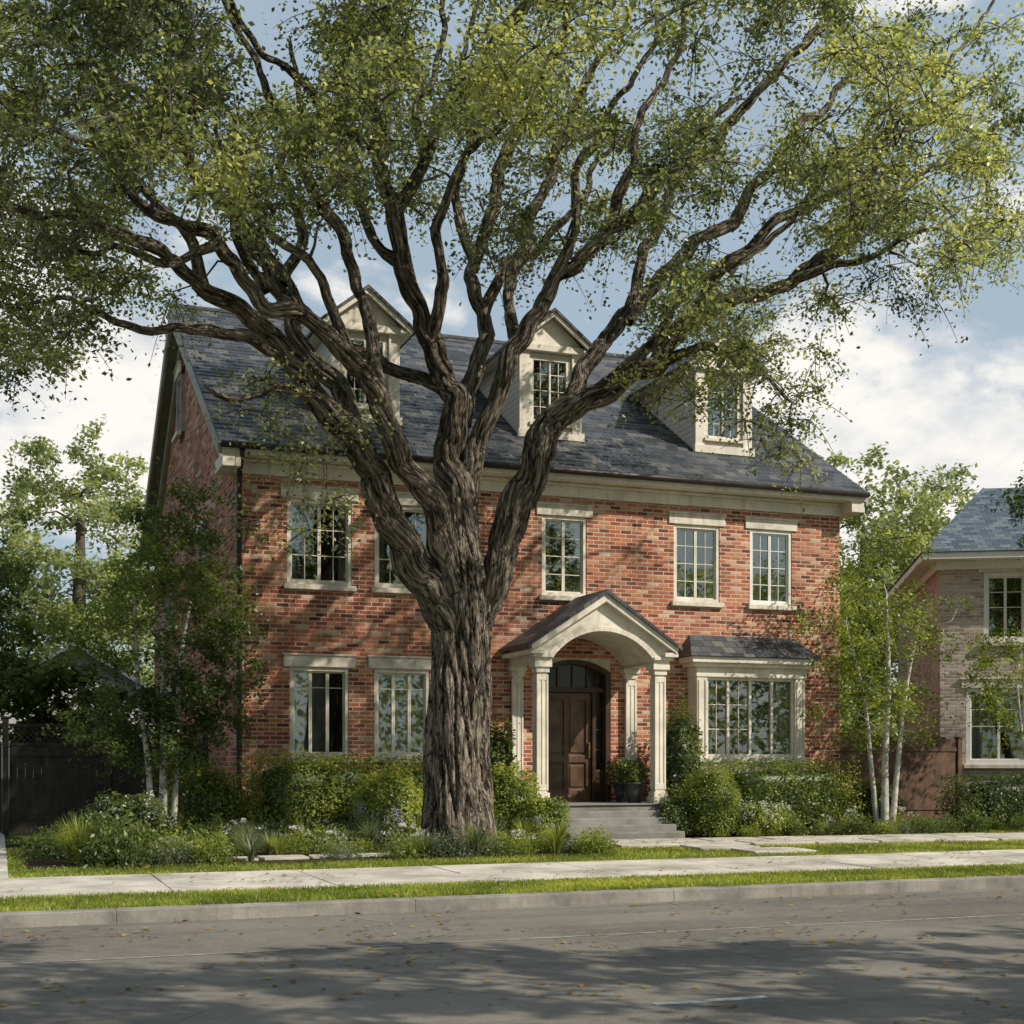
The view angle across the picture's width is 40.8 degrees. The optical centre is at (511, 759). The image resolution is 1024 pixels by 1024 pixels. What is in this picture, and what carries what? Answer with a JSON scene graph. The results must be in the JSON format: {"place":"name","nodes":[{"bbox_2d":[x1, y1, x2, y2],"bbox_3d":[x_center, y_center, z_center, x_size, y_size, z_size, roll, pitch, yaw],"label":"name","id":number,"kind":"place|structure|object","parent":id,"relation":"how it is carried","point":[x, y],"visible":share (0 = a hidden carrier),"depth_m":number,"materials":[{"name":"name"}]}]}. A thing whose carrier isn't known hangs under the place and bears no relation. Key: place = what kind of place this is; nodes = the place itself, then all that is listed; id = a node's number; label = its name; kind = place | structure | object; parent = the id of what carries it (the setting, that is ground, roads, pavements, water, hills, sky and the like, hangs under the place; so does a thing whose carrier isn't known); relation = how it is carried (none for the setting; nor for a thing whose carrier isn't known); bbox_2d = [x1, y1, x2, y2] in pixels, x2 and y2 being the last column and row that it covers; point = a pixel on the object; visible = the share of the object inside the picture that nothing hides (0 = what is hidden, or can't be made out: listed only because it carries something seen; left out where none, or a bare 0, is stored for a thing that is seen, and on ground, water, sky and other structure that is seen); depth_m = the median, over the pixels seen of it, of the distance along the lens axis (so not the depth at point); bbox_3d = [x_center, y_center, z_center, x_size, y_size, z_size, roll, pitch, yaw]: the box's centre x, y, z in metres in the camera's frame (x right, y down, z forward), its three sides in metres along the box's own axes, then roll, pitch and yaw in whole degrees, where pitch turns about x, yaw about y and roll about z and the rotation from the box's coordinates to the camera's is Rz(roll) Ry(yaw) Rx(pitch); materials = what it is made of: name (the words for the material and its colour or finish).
{"place":"outdoors","nodes":[
{"label":"outdoors","id":0,"kind":"place"},
{"bbox_2d":[0,833,7,877],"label":"driveway","id":1,"kind":"structure","parent":0,"point":[3,867],"depth_m":19.76,"materials":[{"name":"concrete"}]},
{"bbox_2d":[0,887,1023,1023],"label":"road","id":2,"kind":"structure","parent":0,"point":[795,981],"depth_m":10.52,"materials":[{"name":"grey asphalt"}]},
{"bbox_2d":[1,832,1023,1023],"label":"fallen leaves","id":3,"kind":"object","parent":2,"relation":"on","point":[469,967],"visible":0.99,"depth_m":12.78,"materials":[{"name":"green plant"}]},
{"bbox_2d":[5,914,1023,963],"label":"road seam","id":4,"kind":"object","parent":2,"relation":"on","point":[489,940],"visible":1,"depth_m":12.01,"materials":[{"name":"grey asphalt"}]},
{"bbox_2d":[652,995,768,1005],"bbox_3d":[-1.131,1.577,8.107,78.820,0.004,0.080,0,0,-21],"label":"line","id":5,"kind":"object","parent":2,"relation":"on","point":[711,1000],"visible":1,"depth_m":9.01,"materials":[{"name":"paint"}]},
{"bbox_2d":[0,849,1023,898],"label":"sidewalk","id":6,"kind":"structure","parent":0,"point":[83,885],"depth_m":17.58,"materials":[{"name":"concrete"}]},
{"bbox_2d":[0,0,1023,740],"label":"sky","id":7,"kind":"structure","parent":0,"point":[946,394],"materials":[{"name":"blue"}]},
{"bbox_2d":[5,821,1023,907],"bbox_3d":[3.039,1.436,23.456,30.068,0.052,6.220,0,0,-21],"label":"lawn grass","id":8,"kind":"structure","parent":0,"point":[877,848],"depth_m":20.28,"materials":[{"name":"green plant"}]},
{"bbox_2d":[0,480,72,742],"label":"background tree","id":9,"kind":"object","parent":8,"relation":"on","point":[9,615],"visible":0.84,"depth_m":35.84,"materials":[{"name":"green plant"}]},
{"bbox_2d":[0,410,153,682],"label":"background tree","id":10,"kind":"object","parent":8,"relation":"on","point":[79,538],"visible":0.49,"depth_m":59.66,"materials":[{"name":"green plant"}]},
{"bbox_2d":[0,642,153,742],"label":"house","id":11,"kind":"structure","parent":8,"relation":"on","point":[74,654],"depth_m":42.96,"materials":[{"name":"grey"}]},
{"bbox_2d":[0,655,159,745],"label":"background tree","id":12,"kind":"object","parent":8,"relation":"on","point":[28,710],"visible":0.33,"depth_m":34.27,"materials":[{"name":"green plant"}]},
{"bbox_2d":[0,716,208,835],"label":"timber fence","id":13,"kind":"object","parent":8,"relation":"on","point":[40,789],"visible":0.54,"depth_m":26.75,"materials":[{"name":"black wood"}]},
{"bbox_2d":[34,479,286,827],"bbox_3d":[-5.678,-1.533,22.303,3.683,6.073,2.781,0,0,6],"label":"birch tree","id":14,"kind":"object","parent":8,"relation":"on","point":[184,705],"visible":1,"depth_m":21.96,"materials":[{"name":"green plant"}]},
{"bbox_2d":[6,828,947,867],"bbox_3d":[0.452,1.446,24.053,18.446,0.001,6.304,0,0,-21],"label":"planting bed","id":15,"kind":"object","parent":8,"relation":"on","point":[43,863],"visible":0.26,"depth_m":20.39,"materials":[{"name":"soil"}]},
{"bbox_2d":[6,819,66,860],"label":"perennial","id":16,"kind":"object","parent":15,"relation":"on","point":[46,847],"visible":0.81,"depth_m":20.03,"materials":[{"name":"green plant"}]},
{"bbox_2d":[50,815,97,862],"bbox_3d":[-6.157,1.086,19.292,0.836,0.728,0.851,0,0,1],"label":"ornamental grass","id":17,"kind":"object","parent":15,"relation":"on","point":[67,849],"depth_m":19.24,"materials":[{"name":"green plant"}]},
{"bbox_2d":[54,806,104,865],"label":"ornamental grass","id":18,"kind":"object","parent":15,"relation":"on","point":[78,842],"depth_m":18.78,"materials":[{"name":"green plant"}]},
{"bbox_2d":[64,801,158,868],"bbox_3d":[-5.424,1.032,18.846,1.287,0.936,1.194,0,0,39],"label":"perennial","id":19,"kind":"object","parent":15,"relation":"on","point":[99,855],"visible":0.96,"depth_m":18.69,"materials":[{"name":"green plant"}]},
{"bbox_2d":[74,788,184,843],"bbox_3d":[-5.728,0.915,20.507,1.625,1.128,1.328,0,0,-21],"label":"hydrangea","id":20,"kind":"object","parent":15,"relation":"on","point":[153,809],"visible":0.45,"depth_m":20.27,"materials":[{"name":"green plant"}]},
{"bbox_2d":[107,805,170,859],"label":"perennial","id":21,"kind":"object","parent":15,"relation":"on","point":[139,818],"visible":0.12,"depth_m":20.09,"materials":[{"name":"green plant"}]},
{"bbox_2d":[138,825,205,863],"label":"perennial","id":22,"kind":"object","parent":15,"relation":"on","point":[183,839],"visible":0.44,"depth_m":19.62,"materials":[{"name":"green plant"}]},
{"bbox_2d":[144,831,201,864],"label":"perennial","id":23,"kind":"object","parent":15,"relation":"on","point":[164,855],"visible":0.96,"depth_m":19.13,"materials":[{"name":"green plant"}]},
{"bbox_2d":[179,815,228,849],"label":"perennial","id":24,"kind":"object","parent":15,"relation":"on","point":[196,827],"visible":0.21,"depth_m":21.09,"materials":[{"name":"green plant"}]},
{"bbox_2d":[167,758,257,835],"bbox_3d":[-5.278,0.658,23.513,1.377,1.639,1.604,0,0,41],"label":"shrub","id":25,"kind":"object","parent":15,"relation":"on","point":[209,798],"visible":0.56,"depth_m":23.23,"materials":[{"name":"green plant"}]},
{"bbox_2d":[180,826,245,864],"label":"perennial","id":26,"kind":"object","parent":15,"relation":"on","point":[218,849],"visible":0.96,"depth_m":19.28,"materials":[{"name":"green plant"}]},
{"bbox_2d":[196,808,243,843],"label":"perennial","id":27,"kind":"object","parent":15,"relation":"on","point":[220,824],"visible":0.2,"depth_m":22.26,"materials":[{"name":"green plant"}]},
{"bbox_2d":[218,818,264,854],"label":"flowering perennial","id":28,"kind":"object","parent":15,"relation":"on","point":[243,819],"visible":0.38,"depth_m":21.21,"materials":[{"name":"green plant"}]},
{"bbox_2d":[228,825,274,861],"bbox_3d":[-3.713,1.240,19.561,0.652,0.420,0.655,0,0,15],"label":"ornamental grass","id":29,"kind":"object","parent":15,"relation":"on","point":[251,849],"depth_m":19.52,"materials":[{"name":"green plant"}]},
{"bbox_2d":[262,830,296,854],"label":"ornamental grass","id":30,"kind":"object","parent":15,"relation":"on","point":[278,847],"depth_m":20.40,"materials":[{"name":"green plant"}]},
{"bbox_2d":[270,825,320,854],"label":"flowering perennial","id":31,"kind":"object","parent":15,"relation":"on","point":[303,850],"visible":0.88,"depth_m":21.06,"materials":[{"name":"green plant"}]},
{"bbox_2d":[267,808,323,848],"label":"perennial","id":32,"kind":"object","parent":15,"relation":"on","point":[292,831],"visible":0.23,"depth_m":22.47,"materials":[{"name":"green plant"}]},
{"bbox_2d":[231,747,388,838],"bbox_3d":[-3.479,0.624,24.185,2.888,1.705,1.271,0,0,-21],"label":"hedge","id":33,"kind":"object","parent":15,"relation":"on","point":[303,789],"visible":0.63,"depth_m":23.76,"materials":[{"name":"green plant"}]},
{"bbox_2d":[298,821,340,851],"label":"perennial","id":34,"kind":"object","parent":15,"relation":"on","point":[319,833],"visible":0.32,"depth_m":21.86,"materials":[{"name":"green plant"}]},
{"bbox_2d":[308,827,362,853],"bbox_3d":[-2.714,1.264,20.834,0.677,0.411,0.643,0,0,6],"label":"flowering perennial","id":35,"kind":"object","parent":15,"relation":"on","point":[323,847],"visible":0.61,"depth_m":20.81,"materials":[{"name":"green plant"}]},
{"bbox_2d":[315,840,369,860],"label":"perennial","id":36,"kind":"object","parent":15,"relation":"on","point":[339,852],"visible":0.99,"depth_m":19.99,"materials":[{"name":"green plant"}]},
{"bbox_2d":[335,802,380,846],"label":"flowering perennial","id":37,"kind":"object","parent":15,"relation":"on","point":[359,820],"visible":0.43,"depth_m":22.50,"materials":[{"name":"green plant"}]},
{"bbox_2d":[340,835,382,854],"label":"perennial","id":38,"kind":"object","parent":15,"relation":"on","point":[364,848],"visible":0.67,"depth_m":21.03,"materials":[{"name":"green plant"}]},
{"bbox_2d":[356,817,389,849],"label":"ornamental grass","id":39,"kind":"object","parent":15,"relation":"on","point":[371,834],"depth_m":21.40,"materials":[{"name":"green plant"}]},
{"bbox_2d":[344,761,422,836],"bbox_3d":[-2.139,0.677,23.332,1.390,1.602,1.553,0,0,41],"label":"shrub","id":40,"kind":"object","parent":15,"relation":"on","point":[390,792],"visible":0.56,"depth_m":23.02,"materials":[{"name":"green plant"}]},
{"bbox_2d":[372,809,415,852],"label":"flowering perennial","id":41,"kind":"object","parent":15,"relation":"on","point":[389,838],"visible":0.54,"depth_m":21.11,"materials":[{"name":"green plant"}]},
{"bbox_2d":[375,754,423,811],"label":"hedge","id":42,"kind":"object","parent":15,"relation":"on","point":[415,772],"visible":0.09,"depth_m":24.52,"materials":[{"name":"green plant"}]},
{"bbox_2d":[375,822,436,859],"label":"flowering perennial","id":43,"kind":"object","parent":15,"relation":"on","point":[414,851],"visible":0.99,"depth_m":20.27,"materials":[{"name":"green plant"}]},
{"bbox_2d":[408,830,444,856],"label":"ornamental grass","id":44,"kind":"object","parent":15,"relation":"on","point":[426,840],"depth_m":20.40,"materials":[{"name":"green plant"}]},
{"bbox_2d":[415,826,465,856],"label":"perennial","id":45,"kind":"object","parent":15,"relation":"on","point":[442,834],"visible":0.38,"depth_m":20.84,"materials":[{"name":"green plant"}]},
{"bbox_2d":[432,830,484,858],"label":"perennial","id":46,"kind":"object","parent":15,"relation":"on","point":[448,852],"visible":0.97,"depth_m":20.49,"materials":[{"name":"green plant"}]},
{"bbox_2d":[454,816,494,856],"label":"ornamental grass","id":47,"kind":"object","parent":15,"relation":"on","point":[477,838],"depth_m":20.52,"materials":[{"name":"green plant"}]},
{"bbox_2d":[461,828,517,856],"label":"perennial","id":48,"kind":"object","parent":15,"relation":"on","point":[490,848],"visible":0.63,"depth_m":20.78,"materials":[{"name":"green plant"}]},
{"bbox_2d":[490,709,518,778],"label":"shrub","id":49,"kind":"object","parent":15,"relation":"on","point":[500,748],"visible":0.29,"depth_m":25.87,"materials":[{"name":"green plant"}]},
{"bbox_2d":[481,828,533,855],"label":"perennial","id":50,"kind":"object","parent":15,"relation":"on","point":[502,837],"visible":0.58,"depth_m":21.09,"materials":[{"name":"green plant"}]},
{"bbox_2d":[492,757,541,836],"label":"shrub","id":51,"kind":"object","parent":15,"relation":"on","point":[510,790],"visible":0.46,"depth_m":24.54,"materials":[{"name":"green plant"}]},
{"bbox_2d":[496,829,539,855],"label":"flowering perennial","id":52,"kind":"object","parent":15,"relation":"on","point":[526,851],"visible":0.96,"depth_m":20.96,"materials":[{"name":"green plant"}]},
{"bbox_2d":[511,814,537,838],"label":"ornamental grass","id":53,"kind":"object","parent":15,"relation":"on","point":[527,828],"depth_m":23.44,"materials":[{"name":"green plant"}]},
{"bbox_2d":[521,831,563,852],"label":"perennial","id":54,"kind":"object","parent":15,"relation":"on","point":[542,847],"visible":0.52,"depth_m":21.76,"materials":[{"name":"green plant"}]},
{"bbox_2d":[514,791,576,839],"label":"shrub","id":55,"kind":"object","parent":15,"relation":"on","point":[546,809],"visible":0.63,"depth_m":24.19,"materials":[{"name":"green plant"}]},
{"bbox_2d":[540,817,571,852],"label":"ornamental grass","id":56,"kind":"object","parent":15,"relation":"on","point":[554,835],"depth_m":21.34,"materials":[{"name":"green plant"}]},
{"bbox_2d":[569,823,623,854],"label":"perennial","id":57,"kind":"object","parent":15,"relation":"on","point":[603,844],"visible":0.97,"depth_m":21.32,"materials":[{"name":"green plant"}]},
{"bbox_2d":[659,791,696,834],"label":"shrub","id":58,"kind":"object","parent":15,"relation":"on","point":[675,812],"visible":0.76,"depth_m":25.71,"materials":[{"name":"green plant"}]},
{"bbox_2d":[647,678,709,832],"bbox_3d":[3.354,-0.086,27.272,1.278,3.118,1.124,0,0,-21],"label":"shrub","id":59,"kind":"object","parent":15,"relation":"on","point":[682,755],"visible":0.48,"depth_m":27.01,"materials":[{"name":"green plant"}]},
{"bbox_2d":[679,756,744,836],"bbox_3d":[3.773,0.694,26.012,1.343,1.563,1.280,0,0,-21],"label":"shrub","id":60,"kind":"object","parent":15,"relation":"on","point":[715,802],"visible":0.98,"depth_m":25.69,"materials":[{"name":"green plant"}]},
{"bbox_2d":[734,823,764,836],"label":"perennial","id":61,"kind":"object","parent":15,"relation":"on","point":[755,833],"visible":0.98,"depth_m":25.73,"materials":[{"name":"green plant"}]},
{"bbox_2d":[725,798,800,836],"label":"hydrangea","id":62,"kind":"object","parent":15,"relation":"on","point":[757,815],"visible":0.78,"depth_m":26.05,"materials":[{"name":"green plant"}]},
{"bbox_2d":[703,757,871,831],"bbox_3d":[5.425,0.708,27.613,3.604,1.549,1.185,0,0,-21],"label":"hedge","id":63,"kind":"object","parent":15,"relation":"on","point":[809,795],"visible":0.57,"depth_m":27.38,"materials":[{"name":"green plant"}]},
{"bbox_2d":[777,811,810,835],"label":"perennial","id":64,"kind":"object","parent":15,"relation":"on","point":[787,831],"visible":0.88,"depth_m":26.22,"materials":[{"name":"green plant"}]},
{"bbox_2d":[838,808,877,834],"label":"perennial","id":65,"kind":"object","parent":15,"relation":"on","point":[861,828],"visible":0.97,"depth_m":26.58,"materials":[{"name":"green plant"}]},
{"bbox_2d":[842,776,907,827],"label":"shrub","id":66,"kind":"object","parent":15,"relation":"on","point":[866,807],"visible":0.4,"depth_m":28.49,"materials":[{"name":"green plant"}]},
{"bbox_2d":[867,819,901,834],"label":"perennial","id":67,"kind":"object","parent":15,"relation":"on","point":[887,828],"visible":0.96,"depth_m":26.81,"materials":[{"name":"green plant"}]},
{"bbox_2d":[906,813,948,833],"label":"perennial","id":68,"kind":"object","parent":15,"relation":"on","point":[932,829],"visible":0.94,"depth_m":27.12,"materials":[{"name":"green plant"}]},
{"bbox_2d":[932,810,966,832],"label":"perennial","id":69,"kind":"object","parent":15,"relation":"on","point":[947,823],"visible":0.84,"depth_m":27.38,"materials":[{"name":"green plant"}]},
{"bbox_2d":[138,284,869,839],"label":"brick house","id":70,"kind":"structure","parent":8,"relation":"on","point":[646,578],"depth_m":27.61,"materials":[{"name":"brick"}]},
{"bbox_2d":[172,361,184,443],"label":"window","id":71,"kind":"structure","parent":70,"relation":"in","point":[179,377],"depth_m":32.04,"materials":[{"name":"beige glass"}]},
{"bbox_2d":[282,653,356,762],"bbox_3d":[-3.589,-0.960,25.576,1.390,2.020,0.266,0,0,-20],"label":"window","id":72,"kind":"structure","parent":70,"relation":"in","point":[300,664],"depth_m":25.59,"materials":[{"name":"white paint"}]},
{"bbox_2d":[280,483,359,591],"bbox_3d":[-3.590,-4.115,25.592,1.500,1.930,0.296,0,0,-20],"label":"window","id":73,"kind":"structure","parent":70,"relation":"in","point":[344,583],"depth_m":25.58,"materials":[{"name":"white paint"}]},
{"bbox_2d":[367,655,430,762],"bbox_3d":[-2.100,-0.960,26.134,1.370,2.020,0.269,0,0,-20],"label":"window","id":74,"kind":"structure","parent":70,"relation":"in","point":[400,694],"depth_m":26.18,"materials":[{"name":"white paint"}]},
{"bbox_2d":[371,492,428,593],"bbox_3d":[-2.072,-4.115,26.159,1.420,1.930,0.296,0,0,-20],"label":"window","id":75,"kind":"structure","parent":70,"relation":"in","point":[409,499],"depth_m":26.09,"materials":[{"name":"white paint"}]},
{"bbox_2d":[539,502,593,600],"bbox_3d":[1.019,-4.115,27.315,1.240,1.930,0.296,0,0,-20],"label":"window","id":76,"kind":"structure","parent":70,"relation":"in","point":[559,510],"depth_m":27.32,"materials":[{"name":"white paint"}]},
{"bbox_2d":[547,692,590,801],"bbox_3d":[1.079,-0.257,27.381,1.076,2.175,0.161,0,0,-20],"label":"front door","id":77,"kind":"structure","parent":70,"relation":"in","point":[569,714],"depth_m":27.43,"materials":[{"name":"brown wood"}]},
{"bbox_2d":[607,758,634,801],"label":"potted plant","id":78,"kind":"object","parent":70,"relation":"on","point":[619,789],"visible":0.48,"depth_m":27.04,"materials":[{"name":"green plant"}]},
{"bbox_2d":[618,758,648,802],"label":"potted plant","id":79,"kind":"object","parent":70,"relation":"on","point":[634,789],"visible":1,"depth_m":26.57,"materials":[{"name":"green plant"}]},
{"bbox_2d":[668,511,726,607],"bbox_3d":[3.782,-4.115,28.348,1.340,1.930,0.296,0,0,-20],"label":"window","id":80,"kind":"structure","parent":70,"relation":"in","point":[678,518],"depth_m":28.35,"materials":[{"name":"white paint"}]},
{"bbox_2d":[677,635,819,776],"bbox_3d":[4.906,-0.790,28.341,3.060,3.560,0.676,0,0,-20],"label":"bay window","id":81,"kind":"structure","parent":70,"relation":"in","point":[705,658],"depth_m":28.29,"materials":[{"name":"white paint"}]},
{"bbox_2d":[744,516,798,610],"bbox_3d":[5.426,-4.115,28.962,1.290,1.930,0.296,0,0,-20],"label":"window","id":82,"kind":"structure","parent":70,"relation":"in","point":[782,602],"depth_m":28.97,"materials":[{"name":"white paint"}]},
{"bbox_2d":[0,0,1023,854],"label":"tree","id":83,"kind":"object","parent":8,"relation":"on","point":[456,586],"visible":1,"depth_m":19.58,"materials":[{"name":"green plant"}]},
{"bbox_2d":[0,862,1023,911],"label":"verge grass","id":84,"kind":"structure","parent":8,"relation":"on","point":[170,898],"depth_m":15.38,"materials":[{"name":"green plant"}]},
{"bbox_2d":[840,546,897,737],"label":"background tree","id":85,"kind":"object","parent":8,"relation":"on","point":[862,665],"visible":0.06,"depth_m":45.46,"materials":[{"name":"green plant"}]},
{"bbox_2d":[765,521,978,824],"bbox_3d":[7.376,-1.635,27.986,4.423,6.284,3.148,0,0,1],"label":"ornamental tree","id":86,"kind":"object","parent":8,"relation":"on","point":[901,718],"visible":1,"depth_m":27.90,"materials":[{"name":"green plant"}]},
{"bbox_2d":[818,449,929,739],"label":"background tree","id":87,"kind":"object","parent":8,"relation":"on","point":[881,502],"visible":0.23,"depth_m":58.60,"materials":[{"name":"green plant"}]},
{"bbox_2d":[840,733,962,822],"bbox_3d":[8.604,0.441,31.370,4.010,2.118,0.160,0,0,-21],"label":"timber fence","id":88,"kind":"object","parent":8,"relation":"on","point":[920,773],"visible":0.41,"depth_m":31.61,"materials":[{"name":"brown wood"}]},
{"bbox_2d":[841,447,1020,734],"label":"background tree","id":89,"kind":"object","parent":8,"relation":"on","point":[939,516],"visible":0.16,"depth_m":62.17,"materials":[{"name":"green plant"}]},
{"bbox_2d":[882,487,1023,820],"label":"tan brick house","id":90,"kind":"structure","parent":8,"relation":"on","point":[977,576],"depth_m":32.82,"materials":[{"name":"beige brick"}]},
{"bbox_2d":[961,677,1023,767],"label":"window","id":91,"kind":"structure","parent":90,"relation":"in","point":[973,759],"depth_m":32.68,"materials":[{"name":"white paint"}]},
{"bbox_2d":[979,568,1023,645],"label":"window","id":92,"kind":"structure","parent":90,"relation":"in","point":[989,578],"depth_m":32.64,"materials":[{"name":"white paint"}]},
{"bbox_2d":[954,803,993,832],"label":"perennial","id":93,"kind":"object","parent":8,"relation":"on","point":[973,823],"visible":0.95,"depth_m":27.54,"materials":[{"name":"green plant"}]},
{"bbox_2d":[929,769,1023,827],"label":"hedge","id":94,"kind":"object","parent":8,"relation":"on","point":[1002,798],"visible":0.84,"depth_m":29.40,"materials":[{"name":"green plant"}]},
{"bbox_2d":[948,627,1023,754],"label":"young tree","id":95,"kind":"object","parent":8,"relation":"on","point":[1013,679],"visible":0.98,"depth_m":27.89,"materials":[{"name":"green plant"}]},
{"bbox_2d":[973,449,1023,552],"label":"street tree","id":96,"kind":"object","parent":8,"relation":"on","point":[997,519],"visible":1,"depth_m":27.91,"materials":[{"name":"green plant"}]},
{"bbox_2d":[213,833,1023,861],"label":"garden path","id":97,"kind":"structure","parent":0,"point":[725,843],"depth_m":24.14,"materials":[{"name":"grey concrete"}]},
{"bbox_3d":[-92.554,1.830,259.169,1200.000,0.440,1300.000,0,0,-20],"label":"ground","id":98,"kind":"structure","parent":0,"visible":0},
{"bbox_2d":[0,875,1023,928],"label":"kerb","id":99,"kind":"structure","parent":98,"relation":"on","point":[67,917],"depth_m":14.56,"materials":[{"name":"concrete"}]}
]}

